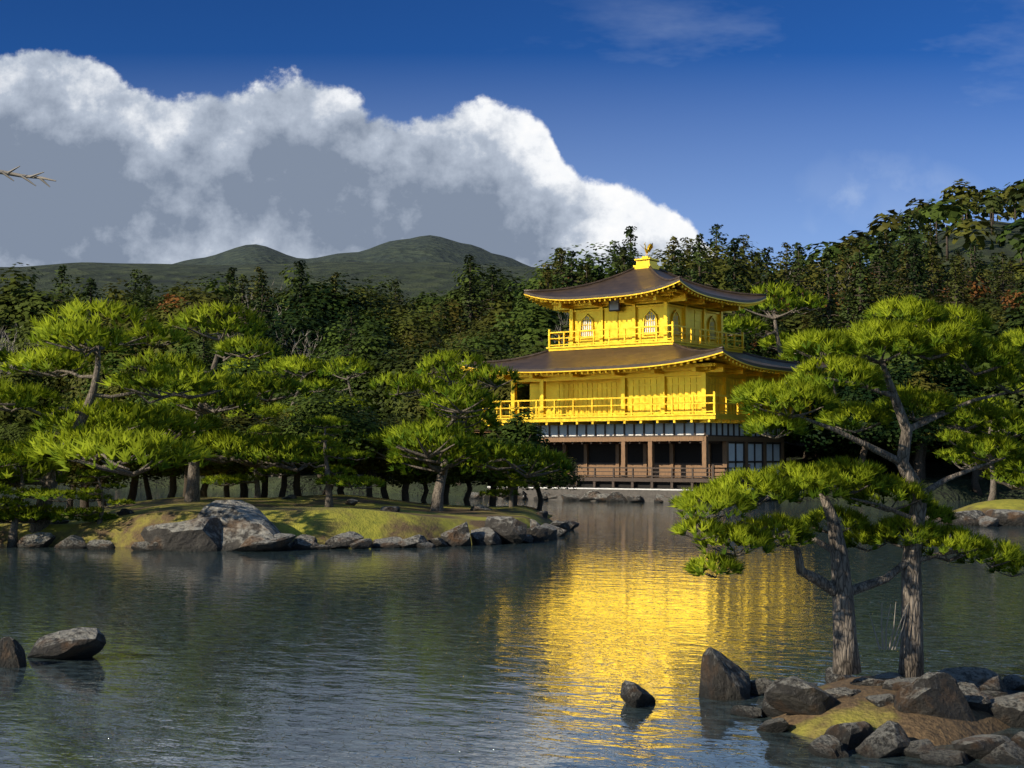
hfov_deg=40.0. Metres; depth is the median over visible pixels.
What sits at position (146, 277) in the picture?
cedar
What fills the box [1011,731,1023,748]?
islet rock
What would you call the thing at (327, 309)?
forest tree
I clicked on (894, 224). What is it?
hill tree
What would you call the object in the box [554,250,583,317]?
forest cedar
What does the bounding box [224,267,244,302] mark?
cedar
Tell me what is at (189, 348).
forest tree
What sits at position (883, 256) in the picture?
cedar
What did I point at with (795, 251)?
cedar
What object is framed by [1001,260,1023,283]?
hill tree
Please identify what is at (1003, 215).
hill tree
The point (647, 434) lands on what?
kinkaku pavilion
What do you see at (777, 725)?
islet rock
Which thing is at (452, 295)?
forest tree
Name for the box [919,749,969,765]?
islet rock
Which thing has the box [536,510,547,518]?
island rock
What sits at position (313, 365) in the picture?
shore pine
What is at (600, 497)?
footing rock
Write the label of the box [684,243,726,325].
tree
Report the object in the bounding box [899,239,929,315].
forest cedar
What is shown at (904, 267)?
forest cedar
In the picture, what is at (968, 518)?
islet rock
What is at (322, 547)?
island rock
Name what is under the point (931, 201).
hill tree
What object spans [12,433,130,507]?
island shrub
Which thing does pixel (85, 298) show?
forest cedar
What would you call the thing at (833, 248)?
hill tree
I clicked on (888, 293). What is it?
forest cedar
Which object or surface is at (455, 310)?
forest tree
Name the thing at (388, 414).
shore thicket
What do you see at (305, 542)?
island rock
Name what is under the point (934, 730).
islet
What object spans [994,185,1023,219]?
hill tree
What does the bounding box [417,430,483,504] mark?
island shrub
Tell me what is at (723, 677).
islet rock
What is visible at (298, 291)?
cedar
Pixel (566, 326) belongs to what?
forest tree
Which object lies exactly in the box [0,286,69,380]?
forest tree
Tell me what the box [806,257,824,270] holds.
hill tree
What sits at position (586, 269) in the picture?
forest cedar
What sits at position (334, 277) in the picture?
cedar
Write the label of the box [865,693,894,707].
islet rock
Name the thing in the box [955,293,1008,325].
forest tree
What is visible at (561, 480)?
pine tree
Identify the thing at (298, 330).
forest tree
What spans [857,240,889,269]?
hill tree
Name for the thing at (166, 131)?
sky
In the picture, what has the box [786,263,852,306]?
bare forest
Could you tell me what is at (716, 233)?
forest cedar
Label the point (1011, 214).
hill tree
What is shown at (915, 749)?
islet rock
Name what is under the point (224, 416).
shore thicket
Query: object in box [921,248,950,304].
forest cedar
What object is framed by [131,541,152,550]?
island rock
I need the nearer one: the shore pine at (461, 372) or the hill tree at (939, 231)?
the shore pine at (461, 372)
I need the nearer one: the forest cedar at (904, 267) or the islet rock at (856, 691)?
the islet rock at (856, 691)
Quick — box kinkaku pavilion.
[459,256,833,502]
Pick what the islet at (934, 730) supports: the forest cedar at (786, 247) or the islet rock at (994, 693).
the islet rock at (994, 693)
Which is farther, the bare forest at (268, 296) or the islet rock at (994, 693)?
the bare forest at (268, 296)
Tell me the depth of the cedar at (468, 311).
129.50 m
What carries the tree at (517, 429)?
on the island
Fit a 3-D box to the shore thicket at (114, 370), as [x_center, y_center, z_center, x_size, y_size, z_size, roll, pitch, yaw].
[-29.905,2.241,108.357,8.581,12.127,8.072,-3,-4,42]
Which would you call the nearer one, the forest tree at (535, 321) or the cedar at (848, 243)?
the forest tree at (535, 321)
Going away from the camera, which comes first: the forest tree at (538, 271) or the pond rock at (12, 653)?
the pond rock at (12, 653)
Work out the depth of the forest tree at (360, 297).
152.55 m
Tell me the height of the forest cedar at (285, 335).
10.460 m
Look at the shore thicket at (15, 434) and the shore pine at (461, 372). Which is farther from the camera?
the shore thicket at (15, 434)
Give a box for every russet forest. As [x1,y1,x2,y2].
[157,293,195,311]
[773,287,850,327]
[836,260,886,292]
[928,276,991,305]
[996,289,1023,311]
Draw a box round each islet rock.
[699,647,750,700]
[730,705,763,717]
[750,678,771,695]
[756,718,790,732]
[762,678,785,717]
[765,676,838,714]
[808,735,848,758]
[824,687,854,698]
[824,721,873,750]
[825,667,853,683]
[849,689,860,694]
[852,678,883,685]
[855,721,910,758]
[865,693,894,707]
[874,672,903,678]
[882,677,918,690]
[894,672,975,721]
[900,739,936,758]
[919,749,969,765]
[938,667,1007,694]
[942,510,984,525]
[951,734,1011,758]
[957,682,990,711]
[978,515,998,526]
[979,741,1023,764]
[981,690,1007,696]
[984,509,1023,525]
[987,692,1023,727]
[1002,675,1023,689]
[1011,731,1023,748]
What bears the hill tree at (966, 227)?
on the terrain ground
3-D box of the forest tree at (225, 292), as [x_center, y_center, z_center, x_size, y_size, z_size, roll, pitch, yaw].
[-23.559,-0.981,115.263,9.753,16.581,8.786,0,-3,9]
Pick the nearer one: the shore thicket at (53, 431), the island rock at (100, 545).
the island rock at (100, 545)
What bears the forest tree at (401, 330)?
on the terrain ground
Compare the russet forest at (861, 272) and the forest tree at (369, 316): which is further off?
the russet forest at (861, 272)
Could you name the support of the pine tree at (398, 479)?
on the island
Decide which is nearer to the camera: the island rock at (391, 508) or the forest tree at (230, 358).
the island rock at (391, 508)
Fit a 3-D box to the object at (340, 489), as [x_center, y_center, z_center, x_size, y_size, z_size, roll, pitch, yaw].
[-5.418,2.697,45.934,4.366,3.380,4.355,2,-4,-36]
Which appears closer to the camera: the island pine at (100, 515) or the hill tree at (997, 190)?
the island pine at (100, 515)
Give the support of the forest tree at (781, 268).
on the terrain ground
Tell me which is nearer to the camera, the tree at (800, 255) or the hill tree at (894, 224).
the tree at (800, 255)
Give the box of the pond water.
[0,485,1023,767]
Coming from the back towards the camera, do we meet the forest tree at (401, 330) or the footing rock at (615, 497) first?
the forest tree at (401, 330)
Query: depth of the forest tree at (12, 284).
138.48 m
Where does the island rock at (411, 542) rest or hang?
on the pond water
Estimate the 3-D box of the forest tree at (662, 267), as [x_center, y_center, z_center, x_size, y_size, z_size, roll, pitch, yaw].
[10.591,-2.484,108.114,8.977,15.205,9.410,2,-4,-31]
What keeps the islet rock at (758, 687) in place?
on the pond water
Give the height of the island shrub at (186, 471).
3.320 m
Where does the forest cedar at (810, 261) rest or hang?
on the terrain ground
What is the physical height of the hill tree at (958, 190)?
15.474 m
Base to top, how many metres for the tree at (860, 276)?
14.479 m
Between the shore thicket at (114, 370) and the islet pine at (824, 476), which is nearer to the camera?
the islet pine at (824, 476)
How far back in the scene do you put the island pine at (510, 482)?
43.95 m
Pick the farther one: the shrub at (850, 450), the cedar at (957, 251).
the cedar at (957, 251)
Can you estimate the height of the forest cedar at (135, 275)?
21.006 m
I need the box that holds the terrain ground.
[0,220,1023,501]
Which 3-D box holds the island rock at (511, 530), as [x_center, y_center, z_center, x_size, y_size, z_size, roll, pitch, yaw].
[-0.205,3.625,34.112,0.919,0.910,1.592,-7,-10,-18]
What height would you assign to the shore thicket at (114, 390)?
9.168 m
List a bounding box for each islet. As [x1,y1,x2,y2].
[772,676,1009,745]
[952,499,1023,512]
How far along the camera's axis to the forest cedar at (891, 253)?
151.49 m
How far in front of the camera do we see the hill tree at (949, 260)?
299.91 m
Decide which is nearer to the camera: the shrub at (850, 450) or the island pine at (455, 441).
the island pine at (455, 441)
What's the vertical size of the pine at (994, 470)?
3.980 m
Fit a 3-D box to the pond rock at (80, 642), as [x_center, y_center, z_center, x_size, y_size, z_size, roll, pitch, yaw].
[-4.551,2.698,14.444,1.059,0.379,0.502,-9,-18,33]
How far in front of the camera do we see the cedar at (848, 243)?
159.07 m
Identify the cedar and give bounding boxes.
[48,265,75,394]
[59,277,106,402]
[127,269,144,301]
[135,274,157,308]
[193,327,218,476]
[218,273,246,304]
[222,274,254,337]
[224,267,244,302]
[244,266,275,313]
[250,276,277,334]
[276,327,293,357]
[284,260,313,317]
[316,272,348,325]
[333,307,362,374]
[386,279,410,312]
[436,301,456,339]
[453,254,485,336]
[475,267,504,323]
[536,263,565,323]
[546,248,570,284]
[551,248,570,279]
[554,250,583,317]
[563,264,594,316]
[603,240,620,272]
[609,248,632,275]
[615,246,631,271]
[618,226,638,266]
[662,236,683,272]
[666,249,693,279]
[680,237,694,265]
[684,233,709,278]
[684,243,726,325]
[704,224,728,261]
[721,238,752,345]
[735,234,752,263]
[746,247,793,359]
[750,252,762,284]
[759,349,767,356]
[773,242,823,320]
[776,242,796,279]
[788,250,804,286]
[797,319,810,360]
[806,255,817,273]
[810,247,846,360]
[812,280,834,315]
[834,248,855,286]
[834,291,860,329]
[836,238,857,285]
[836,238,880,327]
[844,267,868,329]
[866,231,897,299]
[868,234,902,295]
[880,285,895,312]
[885,246,898,278]
[887,210,936,300]
[891,246,924,298]
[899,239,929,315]
[920,223,949,279]
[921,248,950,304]
[928,294,937,302]
[938,256,971,316]
[942,255,979,308]
[945,248,970,303]
[962,240,992,306]
[978,253,1008,308]
[982,251,1021,311]
[999,257,1020,303]
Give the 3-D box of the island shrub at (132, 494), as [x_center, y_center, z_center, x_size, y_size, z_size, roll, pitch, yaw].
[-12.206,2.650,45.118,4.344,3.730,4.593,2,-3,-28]
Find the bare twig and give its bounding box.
[0,166,55,186]
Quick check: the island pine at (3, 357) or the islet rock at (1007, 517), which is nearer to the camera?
the island pine at (3, 357)
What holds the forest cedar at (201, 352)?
on the terrain ground
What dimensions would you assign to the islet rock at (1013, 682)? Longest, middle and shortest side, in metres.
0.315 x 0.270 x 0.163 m
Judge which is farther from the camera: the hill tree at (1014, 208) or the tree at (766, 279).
the hill tree at (1014, 208)
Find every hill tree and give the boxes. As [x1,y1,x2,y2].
[802,241,844,268]
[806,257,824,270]
[825,239,845,265]
[835,232,873,261]
[847,230,875,260]
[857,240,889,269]
[867,209,903,244]
[874,219,916,245]
[886,225,923,246]
[890,213,938,233]
[896,227,943,258]
[899,198,934,232]
[914,198,946,226]
[915,198,974,260]
[916,226,940,241]
[918,203,957,244]
[938,204,969,228]
[939,255,968,270]
[940,178,979,230]
[942,216,1000,266]
[947,196,983,218]
[964,261,992,284]
[975,188,1011,223]
[976,192,1007,234]
[977,186,1004,219]
[982,202,1008,220]
[989,219,1023,264]
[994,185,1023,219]
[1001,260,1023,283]
[1002,188,1023,221]
[1004,202,1023,221]
[1005,179,1023,188]
[1007,182,1023,212]
[1009,234,1023,260]
[1010,207,1023,219]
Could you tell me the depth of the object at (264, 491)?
45.25 m
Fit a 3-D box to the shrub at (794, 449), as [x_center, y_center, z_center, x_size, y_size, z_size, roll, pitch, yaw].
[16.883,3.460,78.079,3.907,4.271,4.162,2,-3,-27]
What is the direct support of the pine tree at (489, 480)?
on the island
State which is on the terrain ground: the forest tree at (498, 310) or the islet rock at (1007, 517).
the forest tree at (498, 310)
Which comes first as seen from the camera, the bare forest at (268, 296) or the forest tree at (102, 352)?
the forest tree at (102, 352)
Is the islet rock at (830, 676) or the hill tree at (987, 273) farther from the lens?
the hill tree at (987, 273)
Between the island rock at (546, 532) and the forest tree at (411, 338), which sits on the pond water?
the island rock at (546, 532)
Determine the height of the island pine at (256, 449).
6.248 m
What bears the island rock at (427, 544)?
on the pond water
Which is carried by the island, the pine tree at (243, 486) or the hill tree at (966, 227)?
the pine tree at (243, 486)
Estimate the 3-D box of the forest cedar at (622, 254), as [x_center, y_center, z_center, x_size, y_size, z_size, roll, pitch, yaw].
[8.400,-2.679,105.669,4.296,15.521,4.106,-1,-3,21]
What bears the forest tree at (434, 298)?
on the terrain ground
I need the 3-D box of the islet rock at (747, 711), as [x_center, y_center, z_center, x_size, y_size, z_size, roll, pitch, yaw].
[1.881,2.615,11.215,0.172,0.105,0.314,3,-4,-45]
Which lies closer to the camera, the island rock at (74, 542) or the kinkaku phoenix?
the island rock at (74, 542)
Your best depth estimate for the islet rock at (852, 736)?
9.94 m
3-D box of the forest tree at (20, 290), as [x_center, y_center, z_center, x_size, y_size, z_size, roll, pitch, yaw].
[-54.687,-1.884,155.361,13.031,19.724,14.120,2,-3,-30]
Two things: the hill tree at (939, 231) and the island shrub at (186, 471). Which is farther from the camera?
the hill tree at (939, 231)
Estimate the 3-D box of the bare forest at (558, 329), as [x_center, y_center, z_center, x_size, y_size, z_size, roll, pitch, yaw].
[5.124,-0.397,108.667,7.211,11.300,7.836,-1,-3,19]
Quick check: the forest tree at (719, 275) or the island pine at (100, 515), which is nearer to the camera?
the island pine at (100, 515)
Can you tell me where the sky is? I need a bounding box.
[0,0,1023,273]
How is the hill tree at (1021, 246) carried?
on the terrain ground
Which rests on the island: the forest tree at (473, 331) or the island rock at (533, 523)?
the island rock at (533, 523)
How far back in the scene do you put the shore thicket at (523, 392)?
75.90 m
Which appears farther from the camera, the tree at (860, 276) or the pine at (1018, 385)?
the tree at (860, 276)
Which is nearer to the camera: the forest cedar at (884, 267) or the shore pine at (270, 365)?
the shore pine at (270, 365)
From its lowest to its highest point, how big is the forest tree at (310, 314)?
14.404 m
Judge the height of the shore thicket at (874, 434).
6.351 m
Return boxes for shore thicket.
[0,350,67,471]
[0,408,40,472]
[0,422,45,452]
[25,393,77,431]
[30,393,77,437]
[72,335,153,413]
[95,367,143,413]
[123,354,233,411]
[131,328,280,406]
[135,391,157,406]
[222,396,275,421]
[227,344,308,406]
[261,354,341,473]
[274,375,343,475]
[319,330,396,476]
[330,329,380,385]
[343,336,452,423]
[354,367,397,424]
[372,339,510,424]
[383,411,416,427]
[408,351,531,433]
[440,417,490,485]
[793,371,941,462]
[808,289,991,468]
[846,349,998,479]
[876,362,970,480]
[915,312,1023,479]
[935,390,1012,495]
[943,368,1023,448]
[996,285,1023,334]
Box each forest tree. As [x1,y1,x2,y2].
[0,262,48,346]
[0,281,35,295]
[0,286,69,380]
[0,286,111,398]
[47,276,97,390]
[48,306,200,406]
[55,278,146,385]
[103,285,187,319]
[131,277,218,308]
[131,287,267,370]
[152,333,212,390]
[158,283,228,300]
[187,272,265,344]
[187,330,279,375]
[233,285,294,312]
[240,273,403,335]
[252,312,346,360]
[268,263,327,321]
[289,273,314,289]
[291,296,333,332]
[304,318,441,359]
[306,277,339,296]
[319,349,357,378]
[322,291,387,309]
[331,304,402,340]
[332,293,415,329]
[343,285,430,319]
[344,273,413,305]
[365,301,416,322]
[376,345,406,359]
[384,299,459,345]
[387,315,446,353]
[391,328,440,357]
[403,287,454,319]
[410,288,453,302]
[417,295,507,335]
[431,262,529,317]
[440,322,501,347]
[440,329,518,359]
[444,264,502,321]
[445,334,483,351]
[446,291,519,345]
[471,329,546,356]
[485,295,568,351]
[486,271,570,326]
[489,343,547,360]
[513,243,608,287]
[549,242,689,318]
[557,320,569,343]
[648,245,717,273]
[651,253,672,270]
[686,238,774,308]
[690,244,803,296]
[723,292,790,342]
[723,314,777,358]
[746,305,855,442]
[776,251,855,304]
[831,276,903,311]
[887,241,953,305]
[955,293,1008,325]
[984,308,1019,331]
[992,299,1023,313]
[1009,273,1023,300]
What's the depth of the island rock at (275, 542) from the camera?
30.78 m
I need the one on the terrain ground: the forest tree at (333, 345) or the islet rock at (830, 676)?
the forest tree at (333, 345)
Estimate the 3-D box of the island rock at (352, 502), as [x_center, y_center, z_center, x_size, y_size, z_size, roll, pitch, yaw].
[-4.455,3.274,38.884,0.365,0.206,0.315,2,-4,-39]
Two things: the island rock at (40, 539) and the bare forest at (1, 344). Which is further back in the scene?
the bare forest at (1, 344)
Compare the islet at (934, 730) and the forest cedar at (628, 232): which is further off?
the forest cedar at (628, 232)
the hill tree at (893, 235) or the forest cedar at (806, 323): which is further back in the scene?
the hill tree at (893, 235)
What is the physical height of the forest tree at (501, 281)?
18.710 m
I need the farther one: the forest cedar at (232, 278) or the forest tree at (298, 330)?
the forest cedar at (232, 278)
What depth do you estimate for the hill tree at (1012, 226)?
318.48 m
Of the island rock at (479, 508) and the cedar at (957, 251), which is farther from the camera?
the cedar at (957, 251)
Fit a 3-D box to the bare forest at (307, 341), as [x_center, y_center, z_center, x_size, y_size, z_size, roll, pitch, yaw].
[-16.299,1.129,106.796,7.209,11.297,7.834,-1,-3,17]
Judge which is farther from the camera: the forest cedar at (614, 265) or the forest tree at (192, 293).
the forest tree at (192, 293)
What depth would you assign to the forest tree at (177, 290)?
165.45 m
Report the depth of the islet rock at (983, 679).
12.13 m
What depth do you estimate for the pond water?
15.54 m
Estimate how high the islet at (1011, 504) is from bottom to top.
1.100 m
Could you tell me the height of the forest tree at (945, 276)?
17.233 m
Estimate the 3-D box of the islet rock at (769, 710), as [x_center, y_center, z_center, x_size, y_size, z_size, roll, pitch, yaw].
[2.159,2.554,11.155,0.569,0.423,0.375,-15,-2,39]
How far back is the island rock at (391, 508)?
36.18 m
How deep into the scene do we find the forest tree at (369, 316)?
123.40 m
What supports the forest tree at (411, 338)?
on the terrain ground
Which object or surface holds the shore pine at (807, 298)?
on the terrain ground
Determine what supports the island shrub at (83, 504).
on the island
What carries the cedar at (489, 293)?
on the terrain ground
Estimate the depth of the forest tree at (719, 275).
117.91 m
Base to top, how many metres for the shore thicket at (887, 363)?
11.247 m
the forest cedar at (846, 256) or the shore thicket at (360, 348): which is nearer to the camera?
the shore thicket at (360, 348)
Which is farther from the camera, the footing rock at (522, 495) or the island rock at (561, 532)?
the footing rock at (522, 495)
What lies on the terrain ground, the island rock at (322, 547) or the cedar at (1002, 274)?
the cedar at (1002, 274)
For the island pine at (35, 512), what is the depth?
32.44 m
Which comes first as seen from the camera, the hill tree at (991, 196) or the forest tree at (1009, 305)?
the forest tree at (1009, 305)
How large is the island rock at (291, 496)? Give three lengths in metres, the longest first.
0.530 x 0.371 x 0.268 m
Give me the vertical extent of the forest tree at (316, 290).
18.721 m
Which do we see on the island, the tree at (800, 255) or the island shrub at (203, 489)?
the island shrub at (203, 489)
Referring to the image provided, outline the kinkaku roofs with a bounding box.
[457,266,828,432]
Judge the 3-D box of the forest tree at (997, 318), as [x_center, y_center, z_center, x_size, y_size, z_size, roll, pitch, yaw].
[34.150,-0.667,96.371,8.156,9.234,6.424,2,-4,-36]
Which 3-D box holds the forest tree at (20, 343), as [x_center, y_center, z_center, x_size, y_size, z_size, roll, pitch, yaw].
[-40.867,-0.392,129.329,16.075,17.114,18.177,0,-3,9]
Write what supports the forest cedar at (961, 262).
on the terrain ground
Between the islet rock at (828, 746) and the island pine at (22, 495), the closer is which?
the islet rock at (828, 746)
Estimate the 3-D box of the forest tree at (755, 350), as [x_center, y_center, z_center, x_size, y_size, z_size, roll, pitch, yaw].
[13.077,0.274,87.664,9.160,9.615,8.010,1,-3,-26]
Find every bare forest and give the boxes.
[0,322,59,372]
[0,328,17,469]
[245,278,282,312]
[267,330,326,358]
[542,313,568,347]
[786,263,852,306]
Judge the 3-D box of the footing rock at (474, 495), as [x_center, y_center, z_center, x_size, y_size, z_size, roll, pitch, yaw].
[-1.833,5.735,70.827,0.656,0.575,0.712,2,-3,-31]
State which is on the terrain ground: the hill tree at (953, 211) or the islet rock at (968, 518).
the hill tree at (953, 211)
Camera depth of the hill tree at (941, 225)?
487.01 m
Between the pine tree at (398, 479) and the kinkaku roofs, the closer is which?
the pine tree at (398, 479)
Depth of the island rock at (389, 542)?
32.06 m
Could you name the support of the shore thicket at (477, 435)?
on the terrain ground
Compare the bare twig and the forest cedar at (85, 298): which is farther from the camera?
the forest cedar at (85, 298)
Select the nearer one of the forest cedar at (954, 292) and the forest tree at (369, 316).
the forest cedar at (954, 292)
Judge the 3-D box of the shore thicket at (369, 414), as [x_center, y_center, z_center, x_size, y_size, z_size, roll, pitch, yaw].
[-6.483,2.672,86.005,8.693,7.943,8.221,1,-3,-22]
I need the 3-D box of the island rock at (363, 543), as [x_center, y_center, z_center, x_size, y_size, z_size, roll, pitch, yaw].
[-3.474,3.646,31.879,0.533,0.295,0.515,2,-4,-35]
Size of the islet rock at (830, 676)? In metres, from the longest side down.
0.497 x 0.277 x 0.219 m
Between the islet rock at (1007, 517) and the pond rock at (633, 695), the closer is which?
the pond rock at (633, 695)
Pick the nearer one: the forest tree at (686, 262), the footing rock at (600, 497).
the footing rock at (600, 497)
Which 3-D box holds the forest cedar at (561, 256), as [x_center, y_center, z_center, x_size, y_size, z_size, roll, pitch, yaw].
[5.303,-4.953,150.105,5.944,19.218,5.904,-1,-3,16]
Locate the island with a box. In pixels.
[0,495,552,546]
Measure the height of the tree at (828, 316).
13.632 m
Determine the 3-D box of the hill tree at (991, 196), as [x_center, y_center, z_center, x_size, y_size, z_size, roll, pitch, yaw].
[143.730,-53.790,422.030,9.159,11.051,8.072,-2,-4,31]
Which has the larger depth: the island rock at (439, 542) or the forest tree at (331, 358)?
the forest tree at (331, 358)
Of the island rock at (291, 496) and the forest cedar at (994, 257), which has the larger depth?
the forest cedar at (994, 257)
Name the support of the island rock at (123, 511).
on the island
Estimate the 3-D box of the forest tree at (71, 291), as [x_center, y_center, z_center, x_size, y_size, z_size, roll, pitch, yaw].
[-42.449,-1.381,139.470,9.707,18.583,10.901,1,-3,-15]
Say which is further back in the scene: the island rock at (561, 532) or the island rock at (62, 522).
the island rock at (561, 532)
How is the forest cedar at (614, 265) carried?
on the terrain ground
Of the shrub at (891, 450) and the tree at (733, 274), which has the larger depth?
the tree at (733, 274)
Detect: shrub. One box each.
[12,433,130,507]
[39,395,111,507]
[52,412,151,506]
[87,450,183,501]
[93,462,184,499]
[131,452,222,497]
[132,416,263,496]
[144,407,242,496]
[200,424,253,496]
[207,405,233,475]
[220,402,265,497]
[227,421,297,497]
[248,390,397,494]
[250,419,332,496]
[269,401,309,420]
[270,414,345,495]
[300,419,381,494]
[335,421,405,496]
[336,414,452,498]
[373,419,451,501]
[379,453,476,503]
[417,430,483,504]
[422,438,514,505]
[462,419,536,505]
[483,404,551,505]
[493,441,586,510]
[784,412,837,464]
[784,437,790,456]
[802,452,807,458]
[813,434,894,472]
[867,441,941,457]
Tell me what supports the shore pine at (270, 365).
on the terrain ground
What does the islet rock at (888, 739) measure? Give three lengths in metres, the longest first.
0.471 x 0.370 x 0.292 m
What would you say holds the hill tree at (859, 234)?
on the terrain ground
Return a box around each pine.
[0,296,245,532]
[0,345,15,362]
[0,439,85,524]
[0,450,93,546]
[60,468,136,523]
[117,299,360,501]
[196,351,277,474]
[201,422,296,497]
[225,353,334,477]
[248,355,325,476]
[284,415,386,506]
[289,354,379,476]
[345,347,574,510]
[427,361,486,433]
[473,451,547,506]
[667,294,1023,677]
[723,280,829,466]
[782,335,850,460]
[932,393,1023,500]
[975,380,1023,467]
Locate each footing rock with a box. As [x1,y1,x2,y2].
[469,492,482,498]
[518,491,526,499]
[533,492,549,499]
[561,494,579,500]
[579,490,599,500]
[591,493,609,500]
[606,492,627,501]
[627,495,643,501]
[654,494,667,502]
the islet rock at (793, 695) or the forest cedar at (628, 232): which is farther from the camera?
the forest cedar at (628, 232)
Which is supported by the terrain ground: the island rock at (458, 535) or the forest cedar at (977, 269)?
the forest cedar at (977, 269)
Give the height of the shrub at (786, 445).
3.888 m
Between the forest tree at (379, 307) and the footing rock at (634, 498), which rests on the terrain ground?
the forest tree at (379, 307)
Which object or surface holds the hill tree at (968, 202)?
on the terrain ground
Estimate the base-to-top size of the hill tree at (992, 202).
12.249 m
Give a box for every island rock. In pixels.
[17,532,55,547]
[51,520,68,523]
[54,535,87,548]
[87,540,115,549]
[116,508,134,515]
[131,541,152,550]
[140,517,221,551]
[148,542,162,550]
[196,500,292,550]
[238,533,295,550]
[281,494,296,498]
[290,534,318,549]
[314,544,331,549]
[325,531,363,548]
[345,499,357,505]
[350,538,371,548]
[371,537,401,547]
[380,506,399,511]
[397,534,426,547]
[416,541,435,547]
[428,538,448,546]
[441,521,470,545]
[470,505,492,510]
[470,527,501,544]
[484,516,526,543]
[522,535,532,542]
[526,524,556,540]
[530,519,539,527]
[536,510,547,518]
[542,523,566,536]
[551,520,570,531]
[563,520,578,529]
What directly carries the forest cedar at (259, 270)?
on the terrain ground
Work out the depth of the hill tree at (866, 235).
393.04 m
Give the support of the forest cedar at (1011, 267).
on the terrain ground
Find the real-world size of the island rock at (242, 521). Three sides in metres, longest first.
2.502 x 1.950 x 1.439 m
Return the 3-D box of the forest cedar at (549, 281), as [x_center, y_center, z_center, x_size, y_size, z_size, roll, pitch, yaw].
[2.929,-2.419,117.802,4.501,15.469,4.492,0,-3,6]
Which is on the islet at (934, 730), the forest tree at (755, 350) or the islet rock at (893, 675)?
the islet rock at (893, 675)
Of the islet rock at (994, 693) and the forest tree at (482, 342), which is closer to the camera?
the islet rock at (994, 693)
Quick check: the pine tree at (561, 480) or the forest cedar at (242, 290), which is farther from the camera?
the forest cedar at (242, 290)
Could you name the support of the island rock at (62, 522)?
on the island
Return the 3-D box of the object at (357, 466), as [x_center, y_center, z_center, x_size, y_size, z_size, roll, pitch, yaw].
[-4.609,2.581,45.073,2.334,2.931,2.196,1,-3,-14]
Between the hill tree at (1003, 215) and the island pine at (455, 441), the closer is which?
the island pine at (455, 441)
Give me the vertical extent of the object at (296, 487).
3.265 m
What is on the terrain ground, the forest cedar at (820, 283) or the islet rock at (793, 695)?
the forest cedar at (820, 283)
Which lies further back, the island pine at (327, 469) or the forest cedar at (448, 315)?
the forest cedar at (448, 315)
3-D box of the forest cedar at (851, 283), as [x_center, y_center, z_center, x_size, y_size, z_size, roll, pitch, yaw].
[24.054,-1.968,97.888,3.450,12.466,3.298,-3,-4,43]
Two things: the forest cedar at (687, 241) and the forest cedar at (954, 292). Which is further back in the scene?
the forest cedar at (687, 241)
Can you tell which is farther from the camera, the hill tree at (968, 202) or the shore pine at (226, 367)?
the hill tree at (968, 202)
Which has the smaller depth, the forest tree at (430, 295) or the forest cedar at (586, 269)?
the forest cedar at (586, 269)
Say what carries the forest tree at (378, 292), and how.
on the terrain ground
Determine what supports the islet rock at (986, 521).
on the pond water
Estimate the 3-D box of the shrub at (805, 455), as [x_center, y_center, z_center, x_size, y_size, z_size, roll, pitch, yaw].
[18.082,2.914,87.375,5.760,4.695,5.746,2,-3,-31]
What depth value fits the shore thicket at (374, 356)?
85.17 m
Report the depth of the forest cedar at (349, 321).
98.62 m
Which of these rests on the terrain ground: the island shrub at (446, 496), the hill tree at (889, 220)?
the hill tree at (889, 220)
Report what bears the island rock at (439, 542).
on the pond water
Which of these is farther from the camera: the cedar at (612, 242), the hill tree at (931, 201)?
the hill tree at (931, 201)
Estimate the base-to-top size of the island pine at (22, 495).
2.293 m
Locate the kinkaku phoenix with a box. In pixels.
[644,242,652,254]
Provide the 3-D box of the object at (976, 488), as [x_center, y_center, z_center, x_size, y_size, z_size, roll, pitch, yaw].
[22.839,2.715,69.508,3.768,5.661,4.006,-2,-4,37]
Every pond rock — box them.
[0,637,26,667]
[27,627,105,658]
[620,680,655,707]
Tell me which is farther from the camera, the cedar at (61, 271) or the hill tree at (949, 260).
the hill tree at (949, 260)
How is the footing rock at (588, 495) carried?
in the pond water
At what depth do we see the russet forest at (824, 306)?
112.56 m

